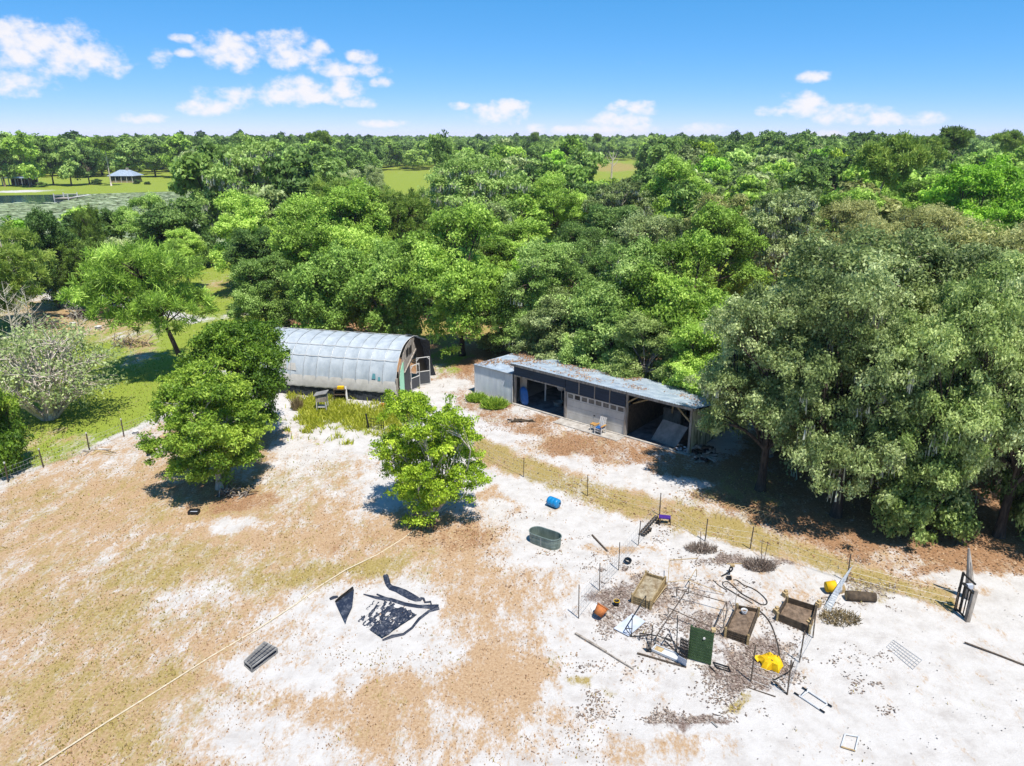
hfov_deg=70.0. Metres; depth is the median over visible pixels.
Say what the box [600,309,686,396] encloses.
oak
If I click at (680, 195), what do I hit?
wood tree
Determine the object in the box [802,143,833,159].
wood tree
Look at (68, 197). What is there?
dock
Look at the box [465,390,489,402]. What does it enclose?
shrub
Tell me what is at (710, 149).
lime tree
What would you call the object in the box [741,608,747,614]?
plant pot
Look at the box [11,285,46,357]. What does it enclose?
bare sapling
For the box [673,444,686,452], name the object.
scrap heap
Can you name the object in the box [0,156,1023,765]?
ground
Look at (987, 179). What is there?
vivid tree
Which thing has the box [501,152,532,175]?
wood tree
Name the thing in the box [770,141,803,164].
round tree
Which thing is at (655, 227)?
wood tree
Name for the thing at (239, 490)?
root tangle
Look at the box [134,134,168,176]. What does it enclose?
lakeside tree
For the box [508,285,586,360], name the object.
oak
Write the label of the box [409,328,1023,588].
fallen leaves
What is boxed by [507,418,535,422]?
board pile
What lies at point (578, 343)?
oak
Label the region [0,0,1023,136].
sky
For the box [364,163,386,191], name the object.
pale tree
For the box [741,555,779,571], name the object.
brush clump
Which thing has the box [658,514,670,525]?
purple bench
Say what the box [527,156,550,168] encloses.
wood tree
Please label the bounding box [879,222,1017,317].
live oak
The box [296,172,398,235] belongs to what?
pine tree
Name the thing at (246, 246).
wood tree
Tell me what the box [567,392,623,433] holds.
garage door
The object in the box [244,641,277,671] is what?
slatted pallet
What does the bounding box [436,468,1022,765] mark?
sand specks
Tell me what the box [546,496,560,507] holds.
plastic drum
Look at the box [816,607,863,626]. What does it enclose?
dry weed
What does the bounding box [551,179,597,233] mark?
wood tree
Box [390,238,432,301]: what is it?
bushy tree
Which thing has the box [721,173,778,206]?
wood tree
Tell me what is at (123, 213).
shore tree
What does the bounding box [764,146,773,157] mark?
wood tree
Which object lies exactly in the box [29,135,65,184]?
lakeside tree
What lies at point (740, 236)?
oak tree
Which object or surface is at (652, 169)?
wood tree
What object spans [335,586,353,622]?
cloth scrap
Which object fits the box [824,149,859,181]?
wood tree
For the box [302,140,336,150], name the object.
wood tree
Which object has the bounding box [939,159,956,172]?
wood tree
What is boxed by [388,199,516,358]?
oak tree
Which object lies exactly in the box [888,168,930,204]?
wood tree
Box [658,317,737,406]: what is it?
oak
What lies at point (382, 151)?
forest
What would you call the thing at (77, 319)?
bare sapling
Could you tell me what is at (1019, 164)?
wood tree
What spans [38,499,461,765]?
rope
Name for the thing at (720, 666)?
tomato cage
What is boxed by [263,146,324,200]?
oak tree
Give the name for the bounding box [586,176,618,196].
wood tree
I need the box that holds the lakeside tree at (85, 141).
[75,135,111,174]
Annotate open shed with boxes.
[510,359,727,455]
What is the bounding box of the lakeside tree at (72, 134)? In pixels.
[62,130,85,141]
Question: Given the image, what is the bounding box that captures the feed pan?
[187,509,200,514]
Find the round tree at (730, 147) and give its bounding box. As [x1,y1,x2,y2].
[719,141,755,171]
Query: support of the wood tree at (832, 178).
on the ground at (954, 700)
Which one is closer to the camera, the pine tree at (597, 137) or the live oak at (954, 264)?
the live oak at (954, 264)
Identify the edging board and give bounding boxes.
[575,632,606,652]
[606,652,633,669]
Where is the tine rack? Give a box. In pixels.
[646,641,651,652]
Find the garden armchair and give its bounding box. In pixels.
[593,416,606,434]
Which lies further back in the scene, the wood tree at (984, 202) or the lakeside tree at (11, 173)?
the lakeside tree at (11, 173)
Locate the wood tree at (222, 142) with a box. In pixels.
[218,140,234,147]
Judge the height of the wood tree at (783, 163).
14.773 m
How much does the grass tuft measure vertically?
1.283 m
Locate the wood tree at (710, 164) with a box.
[692,153,732,175]
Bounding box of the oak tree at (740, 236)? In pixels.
[672,197,775,298]
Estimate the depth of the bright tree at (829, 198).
97.40 m
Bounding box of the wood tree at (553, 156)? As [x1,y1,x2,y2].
[542,149,565,165]
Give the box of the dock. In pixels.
[53,192,87,199]
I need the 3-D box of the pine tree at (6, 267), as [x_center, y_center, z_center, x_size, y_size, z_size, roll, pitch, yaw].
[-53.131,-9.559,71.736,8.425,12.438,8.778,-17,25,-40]
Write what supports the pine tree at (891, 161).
on the ground at (954, 700)
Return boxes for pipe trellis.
[655,586,727,638]
[667,558,724,593]
[721,590,737,633]
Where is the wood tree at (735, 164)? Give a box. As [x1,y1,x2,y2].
[726,162,745,173]
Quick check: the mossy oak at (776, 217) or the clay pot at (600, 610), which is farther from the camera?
the mossy oak at (776, 217)
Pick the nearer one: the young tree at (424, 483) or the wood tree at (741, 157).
the young tree at (424, 483)
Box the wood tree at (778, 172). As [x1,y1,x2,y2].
[768,167,787,191]
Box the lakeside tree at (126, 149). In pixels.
[107,133,145,170]
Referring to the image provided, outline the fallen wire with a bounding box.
[716,502,788,524]
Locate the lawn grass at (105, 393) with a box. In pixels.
[0,263,293,514]
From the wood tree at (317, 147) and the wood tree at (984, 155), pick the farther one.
the wood tree at (317, 147)
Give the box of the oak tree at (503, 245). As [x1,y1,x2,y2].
[476,216,549,269]
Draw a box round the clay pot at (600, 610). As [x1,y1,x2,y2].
[593,602,608,617]
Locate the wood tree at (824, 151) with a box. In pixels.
[806,146,833,157]
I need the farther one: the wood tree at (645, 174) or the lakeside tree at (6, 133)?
the lakeside tree at (6, 133)
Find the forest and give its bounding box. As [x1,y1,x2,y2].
[5,129,1000,180]
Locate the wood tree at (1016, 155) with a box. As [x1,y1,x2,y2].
[1002,145,1023,166]
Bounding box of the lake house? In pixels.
[108,168,142,182]
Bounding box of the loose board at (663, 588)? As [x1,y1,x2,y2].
[653,583,666,601]
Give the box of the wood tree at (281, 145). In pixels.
[261,139,284,152]
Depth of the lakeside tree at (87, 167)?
311.65 m
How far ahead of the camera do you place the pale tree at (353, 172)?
167.83 m
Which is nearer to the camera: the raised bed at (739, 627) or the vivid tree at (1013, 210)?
the raised bed at (739, 627)
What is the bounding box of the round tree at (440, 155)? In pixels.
[425,129,455,174]
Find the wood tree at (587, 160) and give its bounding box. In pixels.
[565,147,610,182]
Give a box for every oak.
[131,356,274,489]
[168,314,292,436]
[417,149,532,238]
[475,311,529,354]
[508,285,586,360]
[555,300,637,372]
[575,177,657,228]
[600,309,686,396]
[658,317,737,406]
[683,277,866,491]
[704,278,803,480]
[723,184,825,285]
[739,220,956,447]
[754,261,968,518]
[797,305,1009,513]
[824,215,907,265]
[836,264,1023,532]
[867,429,985,547]
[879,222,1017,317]
[914,219,1023,287]
[925,249,1023,486]
[935,272,1023,539]
[981,421,1023,540]
[1009,218,1023,239]
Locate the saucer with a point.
(593, 606)
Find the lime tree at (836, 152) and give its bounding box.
[829,147,850,159]
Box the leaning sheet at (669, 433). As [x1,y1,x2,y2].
[651,419,687,447]
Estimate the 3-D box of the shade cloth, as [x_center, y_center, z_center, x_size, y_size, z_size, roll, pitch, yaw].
[-5.392,10.263,31.949,3.794,0.282,2.925,6,20,16]
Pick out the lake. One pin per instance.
(32, 199)
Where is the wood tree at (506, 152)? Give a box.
[488,143,526,161]
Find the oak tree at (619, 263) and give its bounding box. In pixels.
[552,233,677,365]
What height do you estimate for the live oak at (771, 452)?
11.955 m
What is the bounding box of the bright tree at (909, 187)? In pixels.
[882,173,938,224]
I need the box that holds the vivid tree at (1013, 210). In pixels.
[985,176,1023,226]
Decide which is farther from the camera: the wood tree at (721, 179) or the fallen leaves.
the wood tree at (721, 179)
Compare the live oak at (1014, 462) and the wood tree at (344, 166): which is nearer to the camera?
the live oak at (1014, 462)
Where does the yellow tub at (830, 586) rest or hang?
on the ground at (954, 700)
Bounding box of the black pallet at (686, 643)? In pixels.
[679,637,688,659]
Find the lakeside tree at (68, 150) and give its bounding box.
[49,136,83,185]
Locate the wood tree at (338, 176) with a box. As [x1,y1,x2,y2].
[326,173,350,184]
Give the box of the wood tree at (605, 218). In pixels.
[582,202,667,246]
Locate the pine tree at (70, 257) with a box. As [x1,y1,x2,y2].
[51,236,129,303]
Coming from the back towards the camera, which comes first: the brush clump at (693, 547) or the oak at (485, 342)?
the oak at (485, 342)
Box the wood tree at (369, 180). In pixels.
[361,177,380,188]
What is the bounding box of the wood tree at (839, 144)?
[823,139,846,152]
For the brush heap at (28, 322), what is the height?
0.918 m
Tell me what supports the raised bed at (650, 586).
on the ground at (954, 700)
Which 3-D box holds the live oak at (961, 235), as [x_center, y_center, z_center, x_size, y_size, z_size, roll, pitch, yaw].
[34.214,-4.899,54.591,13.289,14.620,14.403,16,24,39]
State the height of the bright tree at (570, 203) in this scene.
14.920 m
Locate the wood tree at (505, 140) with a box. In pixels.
[492,138,513,148]
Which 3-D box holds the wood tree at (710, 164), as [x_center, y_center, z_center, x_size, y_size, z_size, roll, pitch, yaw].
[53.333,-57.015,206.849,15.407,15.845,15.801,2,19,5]
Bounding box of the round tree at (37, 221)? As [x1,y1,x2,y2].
[16,204,81,308]
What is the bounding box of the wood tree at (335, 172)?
[326,167,349,180]
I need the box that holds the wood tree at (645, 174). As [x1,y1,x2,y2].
[628,168,664,197]
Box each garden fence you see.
[578,504,660,618]
[750,605,816,694]
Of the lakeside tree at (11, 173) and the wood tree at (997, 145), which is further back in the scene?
the lakeside tree at (11, 173)
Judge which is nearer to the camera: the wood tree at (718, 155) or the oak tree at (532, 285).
the oak tree at (532, 285)
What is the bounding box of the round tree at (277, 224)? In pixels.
[257,215,303,281]
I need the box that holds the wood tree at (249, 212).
[205,185,280,272]
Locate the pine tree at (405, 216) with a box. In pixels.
[362,186,434,241]
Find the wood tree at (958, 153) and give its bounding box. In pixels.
[948,150,963,155]
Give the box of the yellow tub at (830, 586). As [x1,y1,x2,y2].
[824,579,841,592]
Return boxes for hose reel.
[721,564,734,579]
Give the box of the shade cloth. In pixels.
[358,594,439,640]
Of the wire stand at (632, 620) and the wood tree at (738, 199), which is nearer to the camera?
the wire stand at (632, 620)
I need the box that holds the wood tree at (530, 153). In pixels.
[523,148,542,165]
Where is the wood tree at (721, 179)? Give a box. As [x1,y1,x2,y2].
[700,169,738,190]
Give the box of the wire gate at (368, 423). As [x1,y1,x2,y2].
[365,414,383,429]
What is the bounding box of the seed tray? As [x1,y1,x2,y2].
[652,644,681,661]
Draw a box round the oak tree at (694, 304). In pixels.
[612,226,735,360]
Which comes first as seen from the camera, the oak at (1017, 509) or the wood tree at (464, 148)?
the oak at (1017, 509)
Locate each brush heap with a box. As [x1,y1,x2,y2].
[10,319,65,329]
[63,305,110,320]
[109,333,154,348]
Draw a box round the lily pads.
[0,191,225,251]
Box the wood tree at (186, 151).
[178,145,200,157]
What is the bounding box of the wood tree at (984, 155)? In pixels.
[955,148,1005,164]
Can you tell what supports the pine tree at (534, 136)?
on the ground at (954, 700)
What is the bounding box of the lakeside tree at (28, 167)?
[0,130,45,186]
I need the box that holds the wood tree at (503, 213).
[437,200,516,267]
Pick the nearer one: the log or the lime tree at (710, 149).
the log
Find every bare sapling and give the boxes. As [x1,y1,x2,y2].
[0,282,37,335]
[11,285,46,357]
[61,301,92,346]
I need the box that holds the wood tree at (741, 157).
[723,148,763,171]
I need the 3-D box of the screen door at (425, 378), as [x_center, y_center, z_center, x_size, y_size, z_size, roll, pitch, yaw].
[-7.463,-1.031,61.574,1.225,2.400,0.085,-9,21,-24]
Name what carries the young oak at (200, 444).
on the ground at (954, 700)
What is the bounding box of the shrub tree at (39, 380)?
[0,313,133,420]
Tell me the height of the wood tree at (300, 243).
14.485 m
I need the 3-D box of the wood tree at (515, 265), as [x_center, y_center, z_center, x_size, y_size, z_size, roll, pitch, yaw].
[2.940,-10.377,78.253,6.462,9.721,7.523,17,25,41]
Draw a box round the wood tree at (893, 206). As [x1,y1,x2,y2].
[834,178,911,230]
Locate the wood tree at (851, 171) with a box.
[832,164,889,194]
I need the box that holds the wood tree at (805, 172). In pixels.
[776,158,835,200]
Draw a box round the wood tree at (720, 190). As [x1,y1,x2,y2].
[713,165,780,199]
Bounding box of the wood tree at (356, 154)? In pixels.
[344,148,373,179]
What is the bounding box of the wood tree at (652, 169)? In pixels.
[642,164,656,179]
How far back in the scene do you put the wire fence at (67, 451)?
47.65 m
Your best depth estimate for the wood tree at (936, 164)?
200.27 m
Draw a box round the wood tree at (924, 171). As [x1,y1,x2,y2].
[914,165,943,176]
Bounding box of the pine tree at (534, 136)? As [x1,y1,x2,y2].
[530,132,540,142]
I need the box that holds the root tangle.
[216,484,258,498]
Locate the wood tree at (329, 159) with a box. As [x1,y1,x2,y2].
[307,151,346,183]
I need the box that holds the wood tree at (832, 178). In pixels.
[809,159,847,196]
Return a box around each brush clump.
[683,539,718,553]
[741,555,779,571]
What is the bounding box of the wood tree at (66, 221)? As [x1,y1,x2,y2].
[60,213,111,239]
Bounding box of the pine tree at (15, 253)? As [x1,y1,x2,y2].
[0,218,60,326]
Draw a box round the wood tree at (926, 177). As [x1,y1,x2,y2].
[912,174,939,203]
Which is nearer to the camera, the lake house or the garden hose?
the garden hose
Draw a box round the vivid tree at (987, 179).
[904,151,1023,231]
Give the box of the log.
[844,590,876,601]
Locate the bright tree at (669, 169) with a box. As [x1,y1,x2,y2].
[639,152,715,216]
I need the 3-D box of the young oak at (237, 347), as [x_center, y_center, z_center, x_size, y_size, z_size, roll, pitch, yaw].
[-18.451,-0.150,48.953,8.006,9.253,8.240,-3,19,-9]
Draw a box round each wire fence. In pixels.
[0,412,164,482]
[493,451,959,610]
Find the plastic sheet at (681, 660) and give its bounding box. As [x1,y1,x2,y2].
[677,655,686,665]
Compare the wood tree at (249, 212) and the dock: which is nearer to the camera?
the wood tree at (249, 212)
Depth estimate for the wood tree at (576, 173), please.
161.87 m
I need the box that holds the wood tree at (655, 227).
[595,208,694,281]
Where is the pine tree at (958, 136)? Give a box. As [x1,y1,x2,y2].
[937,124,975,171]
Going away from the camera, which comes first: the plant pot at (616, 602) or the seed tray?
the seed tray
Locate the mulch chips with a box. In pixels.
[575,530,896,722]
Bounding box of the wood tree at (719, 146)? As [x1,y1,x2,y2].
[713,143,724,155]
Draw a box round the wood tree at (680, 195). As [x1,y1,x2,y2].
[657,179,704,240]
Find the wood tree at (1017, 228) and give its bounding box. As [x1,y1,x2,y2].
[1002,221,1023,238]
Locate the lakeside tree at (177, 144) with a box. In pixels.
[157,133,191,166]
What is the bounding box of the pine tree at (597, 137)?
[592,133,601,143]
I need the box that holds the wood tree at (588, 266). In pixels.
[563,236,618,296]
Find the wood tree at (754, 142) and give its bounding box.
[746,139,759,147]
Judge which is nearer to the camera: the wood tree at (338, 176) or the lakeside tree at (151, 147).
the wood tree at (338, 176)
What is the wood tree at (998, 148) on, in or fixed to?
on the ground at (954, 700)
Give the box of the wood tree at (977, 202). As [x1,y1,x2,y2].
[969,177,1023,206]
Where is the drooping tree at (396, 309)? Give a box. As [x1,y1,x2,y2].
[335,236,430,336]
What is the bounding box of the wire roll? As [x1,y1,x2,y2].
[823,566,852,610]
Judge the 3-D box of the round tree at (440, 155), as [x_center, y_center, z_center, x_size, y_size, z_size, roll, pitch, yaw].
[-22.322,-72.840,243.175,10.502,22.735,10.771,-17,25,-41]
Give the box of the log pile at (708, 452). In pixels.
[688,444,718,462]
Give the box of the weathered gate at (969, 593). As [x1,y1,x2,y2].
[953,548,978,621]
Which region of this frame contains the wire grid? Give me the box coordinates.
[886,640,921,668]
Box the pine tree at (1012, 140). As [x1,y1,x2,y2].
[990,128,1023,151]
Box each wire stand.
[625,595,648,636]
[639,615,678,654]
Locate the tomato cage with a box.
[709,662,730,671]
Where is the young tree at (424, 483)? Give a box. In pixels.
[368,388,495,528]
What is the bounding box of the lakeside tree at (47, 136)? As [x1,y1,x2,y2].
[28,132,57,173]
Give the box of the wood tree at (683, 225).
[658,200,688,234]
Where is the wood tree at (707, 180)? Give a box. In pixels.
[696,172,724,200]
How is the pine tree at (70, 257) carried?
on the ground at (954, 700)
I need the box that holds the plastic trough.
[520,387,528,404]
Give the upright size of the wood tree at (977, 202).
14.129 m
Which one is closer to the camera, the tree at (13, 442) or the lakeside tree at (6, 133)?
the tree at (13, 442)
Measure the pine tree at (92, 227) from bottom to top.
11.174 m
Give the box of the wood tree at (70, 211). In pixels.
[56,205,89,221]
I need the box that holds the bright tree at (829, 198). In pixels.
[805,185,890,231]
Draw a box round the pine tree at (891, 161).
[850,129,935,191]
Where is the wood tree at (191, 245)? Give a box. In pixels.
[159,225,209,284]
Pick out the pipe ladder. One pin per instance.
(820, 709)
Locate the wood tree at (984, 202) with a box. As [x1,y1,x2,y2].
[976,194,1009,208]
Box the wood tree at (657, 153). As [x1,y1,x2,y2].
[645,138,683,164]
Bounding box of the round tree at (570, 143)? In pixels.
[558,135,597,167]
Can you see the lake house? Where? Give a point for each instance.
(127, 175)
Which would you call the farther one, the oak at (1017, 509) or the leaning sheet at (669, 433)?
the leaning sheet at (669, 433)
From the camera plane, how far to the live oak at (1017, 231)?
65.84 m
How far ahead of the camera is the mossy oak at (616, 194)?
117.50 m
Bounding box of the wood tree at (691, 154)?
[673,143,709,166]
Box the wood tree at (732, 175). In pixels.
[724,168,743,182]
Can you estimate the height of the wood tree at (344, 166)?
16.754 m
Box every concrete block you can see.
[773,606,779,613]
[781,589,787,597]
[815,599,821,607]
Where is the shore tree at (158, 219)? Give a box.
[129,195,221,265]
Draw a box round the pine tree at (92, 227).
[68,202,108,247]
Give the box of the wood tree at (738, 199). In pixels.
[682,192,755,283]
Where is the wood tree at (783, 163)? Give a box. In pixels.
[755,158,798,173]
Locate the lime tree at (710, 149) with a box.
[682,138,718,171]
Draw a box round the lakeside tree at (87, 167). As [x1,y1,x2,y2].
[73,148,104,184]
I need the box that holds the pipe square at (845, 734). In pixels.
[840,733,858,751]
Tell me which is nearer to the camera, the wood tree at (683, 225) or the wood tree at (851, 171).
the wood tree at (683, 225)
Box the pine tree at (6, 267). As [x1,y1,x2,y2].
[0,258,16,288]
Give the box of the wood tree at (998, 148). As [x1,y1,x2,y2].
[995,146,1023,159]
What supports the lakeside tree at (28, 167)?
on the ground at (954, 700)
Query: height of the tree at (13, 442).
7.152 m
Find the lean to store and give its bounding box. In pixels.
[474,352,542,402]
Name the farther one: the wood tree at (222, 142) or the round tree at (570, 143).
the wood tree at (222, 142)
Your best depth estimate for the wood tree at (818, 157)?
211.19 m
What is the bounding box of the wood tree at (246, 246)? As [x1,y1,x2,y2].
[220,226,281,289]
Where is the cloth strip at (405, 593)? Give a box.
[383,574,431,603]
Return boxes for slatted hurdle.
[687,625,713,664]
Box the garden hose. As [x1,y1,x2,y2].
[713,579,779,655]
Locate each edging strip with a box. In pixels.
[637,652,685,667]
[746,686,775,696]
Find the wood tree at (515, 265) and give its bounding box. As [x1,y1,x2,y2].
[509,243,563,288]
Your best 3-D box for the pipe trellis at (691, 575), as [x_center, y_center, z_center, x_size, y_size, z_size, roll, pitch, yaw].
[8.447,8.923,34.880,2.632,0.703,3.090,0,19,0]
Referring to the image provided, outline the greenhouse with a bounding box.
[264,327,435,401]
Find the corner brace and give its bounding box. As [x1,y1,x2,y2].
[772,661,793,694]
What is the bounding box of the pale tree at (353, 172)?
[338,169,361,180]
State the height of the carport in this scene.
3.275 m
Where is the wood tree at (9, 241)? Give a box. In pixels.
[0,225,39,292]
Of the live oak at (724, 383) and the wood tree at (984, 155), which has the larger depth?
the wood tree at (984, 155)
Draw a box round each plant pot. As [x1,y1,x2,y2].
[614,599,619,606]
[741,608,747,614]
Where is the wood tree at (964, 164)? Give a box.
[945,162,976,188]
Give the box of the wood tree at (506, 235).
[471,200,512,239]
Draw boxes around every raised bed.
[631,570,665,609]
[723,603,759,644]
[775,595,817,633]
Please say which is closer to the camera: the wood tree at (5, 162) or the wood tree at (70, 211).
the wood tree at (70, 211)
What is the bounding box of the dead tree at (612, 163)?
[606,151,617,177]
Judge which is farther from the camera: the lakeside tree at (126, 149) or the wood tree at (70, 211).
the lakeside tree at (126, 149)
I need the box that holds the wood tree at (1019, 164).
[1016,161,1023,168]
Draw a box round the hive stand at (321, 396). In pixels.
[313,390,328,409]
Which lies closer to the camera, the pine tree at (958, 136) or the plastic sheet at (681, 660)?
the plastic sheet at (681, 660)
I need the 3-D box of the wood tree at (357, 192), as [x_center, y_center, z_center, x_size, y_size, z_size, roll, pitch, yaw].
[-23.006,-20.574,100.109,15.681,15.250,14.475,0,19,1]
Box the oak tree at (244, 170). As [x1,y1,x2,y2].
[187,135,287,238]
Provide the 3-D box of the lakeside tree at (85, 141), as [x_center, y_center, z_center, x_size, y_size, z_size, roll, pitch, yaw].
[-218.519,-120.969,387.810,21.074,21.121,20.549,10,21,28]
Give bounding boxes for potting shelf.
[333,387,345,399]
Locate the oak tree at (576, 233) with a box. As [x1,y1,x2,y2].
[548,219,609,289]
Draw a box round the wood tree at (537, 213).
[504,191,556,243]
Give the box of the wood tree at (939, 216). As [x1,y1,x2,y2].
[884,202,978,258]
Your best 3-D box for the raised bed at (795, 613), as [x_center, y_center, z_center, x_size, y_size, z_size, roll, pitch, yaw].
[12.458,10.088,31.923,1.510,0.420,1.764,12,22,31]
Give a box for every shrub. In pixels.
[36,181,48,186]
[91,179,101,184]
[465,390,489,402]
[479,394,510,409]
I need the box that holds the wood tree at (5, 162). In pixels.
[0,151,12,169]
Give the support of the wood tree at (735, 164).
on the ground at (954, 700)
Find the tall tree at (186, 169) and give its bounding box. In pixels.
[167,139,234,239]
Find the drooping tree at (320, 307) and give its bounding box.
[279,239,378,331]
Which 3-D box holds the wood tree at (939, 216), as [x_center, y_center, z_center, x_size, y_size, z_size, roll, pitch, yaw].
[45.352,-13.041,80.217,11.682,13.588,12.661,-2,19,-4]
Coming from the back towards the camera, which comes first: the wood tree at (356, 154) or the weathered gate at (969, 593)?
the wood tree at (356, 154)
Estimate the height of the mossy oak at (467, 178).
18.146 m
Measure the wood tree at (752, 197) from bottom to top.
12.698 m
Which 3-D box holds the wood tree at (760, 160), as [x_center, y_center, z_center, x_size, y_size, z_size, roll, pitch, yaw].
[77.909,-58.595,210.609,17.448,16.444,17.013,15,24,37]
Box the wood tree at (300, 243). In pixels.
[264,190,375,298]
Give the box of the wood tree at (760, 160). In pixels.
[748,151,800,171]
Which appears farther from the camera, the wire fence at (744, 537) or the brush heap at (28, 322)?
the brush heap at (28, 322)
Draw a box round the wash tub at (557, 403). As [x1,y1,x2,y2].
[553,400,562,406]
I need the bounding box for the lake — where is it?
[0,191,173,216]
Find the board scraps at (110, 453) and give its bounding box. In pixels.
[101,450,118,455]
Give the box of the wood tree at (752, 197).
[732,187,791,208]
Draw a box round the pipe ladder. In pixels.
[794,687,831,712]
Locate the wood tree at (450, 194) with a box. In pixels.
[431,158,507,209]
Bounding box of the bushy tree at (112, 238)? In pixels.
[95,236,139,270]
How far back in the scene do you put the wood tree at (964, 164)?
182.31 m
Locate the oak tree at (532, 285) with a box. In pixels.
[480,236,601,353]
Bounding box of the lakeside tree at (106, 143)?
[90,136,116,185]
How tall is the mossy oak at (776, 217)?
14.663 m
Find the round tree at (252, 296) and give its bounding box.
[222,249,296,327]
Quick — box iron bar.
[591,534,607,551]
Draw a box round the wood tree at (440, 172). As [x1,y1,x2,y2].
[433,151,488,194]
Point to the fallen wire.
(751, 513)
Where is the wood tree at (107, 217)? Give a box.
[98,207,129,239]
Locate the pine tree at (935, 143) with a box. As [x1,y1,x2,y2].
[914,135,952,162]
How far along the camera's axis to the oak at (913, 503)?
36.76 m
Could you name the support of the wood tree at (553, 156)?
on the ground at (954, 700)
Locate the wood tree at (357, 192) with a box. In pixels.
[303,175,395,254]
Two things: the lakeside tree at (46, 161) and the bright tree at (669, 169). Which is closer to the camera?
the bright tree at (669, 169)
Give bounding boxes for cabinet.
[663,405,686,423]
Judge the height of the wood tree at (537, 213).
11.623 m
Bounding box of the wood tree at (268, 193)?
[244,184,295,229]
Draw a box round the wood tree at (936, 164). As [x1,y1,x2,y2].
[927,159,946,169]
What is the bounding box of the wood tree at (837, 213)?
[798,195,881,277]
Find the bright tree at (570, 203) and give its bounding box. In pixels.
[532,169,589,241]
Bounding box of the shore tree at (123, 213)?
[111,191,164,237]
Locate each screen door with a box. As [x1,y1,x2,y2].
[410,363,419,389]
[416,356,430,384]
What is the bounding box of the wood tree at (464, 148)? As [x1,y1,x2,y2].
[455,146,474,152]
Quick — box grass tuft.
[288,394,303,410]
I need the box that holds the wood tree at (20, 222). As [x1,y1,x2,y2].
[0,215,43,231]
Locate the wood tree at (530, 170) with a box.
[513,163,541,197]
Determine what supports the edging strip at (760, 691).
on the ground at (954, 700)
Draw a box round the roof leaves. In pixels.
[477,350,704,405]
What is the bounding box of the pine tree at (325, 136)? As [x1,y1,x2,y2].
[305,129,333,145]
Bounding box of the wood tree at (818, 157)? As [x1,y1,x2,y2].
[801,152,830,164]
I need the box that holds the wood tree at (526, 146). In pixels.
[521,141,543,149]
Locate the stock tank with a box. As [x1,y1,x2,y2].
[529,526,561,549]
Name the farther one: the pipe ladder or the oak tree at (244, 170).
the oak tree at (244, 170)
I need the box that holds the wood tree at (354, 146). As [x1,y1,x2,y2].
[346,144,363,151]
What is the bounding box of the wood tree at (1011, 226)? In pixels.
[964,212,1017,235]
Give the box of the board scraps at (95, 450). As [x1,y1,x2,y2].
[83,448,110,455]
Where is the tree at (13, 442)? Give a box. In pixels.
[0,387,35,478]
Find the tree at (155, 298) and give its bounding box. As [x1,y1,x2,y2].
[54,234,222,356]
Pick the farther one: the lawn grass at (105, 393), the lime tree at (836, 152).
the lime tree at (836, 152)
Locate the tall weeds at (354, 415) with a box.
[282,386,419,444]
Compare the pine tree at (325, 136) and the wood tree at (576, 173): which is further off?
the pine tree at (325, 136)
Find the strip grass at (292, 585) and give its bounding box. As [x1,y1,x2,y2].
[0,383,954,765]
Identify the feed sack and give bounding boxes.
[839,584,845,593]
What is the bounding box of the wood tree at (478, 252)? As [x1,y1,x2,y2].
[412,198,493,305]
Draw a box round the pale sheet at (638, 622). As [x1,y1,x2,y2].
[614,613,645,635]
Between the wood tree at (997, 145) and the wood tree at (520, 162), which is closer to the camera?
the wood tree at (520, 162)
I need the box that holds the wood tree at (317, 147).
[300,141,339,161]
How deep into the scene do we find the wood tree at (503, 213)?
92.58 m
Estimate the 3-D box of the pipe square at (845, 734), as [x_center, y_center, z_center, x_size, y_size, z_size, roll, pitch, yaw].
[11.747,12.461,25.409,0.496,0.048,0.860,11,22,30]
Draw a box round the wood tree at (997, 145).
[987,144,1010,152]
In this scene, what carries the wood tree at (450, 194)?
on the ground at (954, 700)
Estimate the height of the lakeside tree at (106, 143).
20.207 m
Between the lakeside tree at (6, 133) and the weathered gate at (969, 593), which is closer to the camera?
the weathered gate at (969, 593)
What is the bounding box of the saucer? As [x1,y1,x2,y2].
[591,603,601,611]
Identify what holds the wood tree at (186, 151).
on the ground at (954, 700)
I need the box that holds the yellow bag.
[755,652,782,673]
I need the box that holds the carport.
[0,177,38,185]
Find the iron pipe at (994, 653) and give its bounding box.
[964,642,1023,665]
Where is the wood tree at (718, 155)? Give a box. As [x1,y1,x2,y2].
[702,153,723,171]
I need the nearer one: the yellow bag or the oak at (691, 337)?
the yellow bag
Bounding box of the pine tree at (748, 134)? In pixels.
[743,131,754,137]
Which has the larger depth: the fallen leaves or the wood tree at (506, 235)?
the wood tree at (506, 235)
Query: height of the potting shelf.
1.025 m
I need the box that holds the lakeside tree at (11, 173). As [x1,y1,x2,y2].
[0,133,18,186]
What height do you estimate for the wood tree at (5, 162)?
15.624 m
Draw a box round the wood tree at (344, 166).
[312,149,346,183]
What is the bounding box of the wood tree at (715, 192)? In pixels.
[672,176,717,194]
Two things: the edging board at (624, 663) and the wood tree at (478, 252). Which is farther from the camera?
the wood tree at (478, 252)
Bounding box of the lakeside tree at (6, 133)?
[0,131,23,140]
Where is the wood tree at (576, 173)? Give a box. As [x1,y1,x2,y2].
[526,159,589,199]
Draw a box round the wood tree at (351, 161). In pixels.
[336,152,367,180]

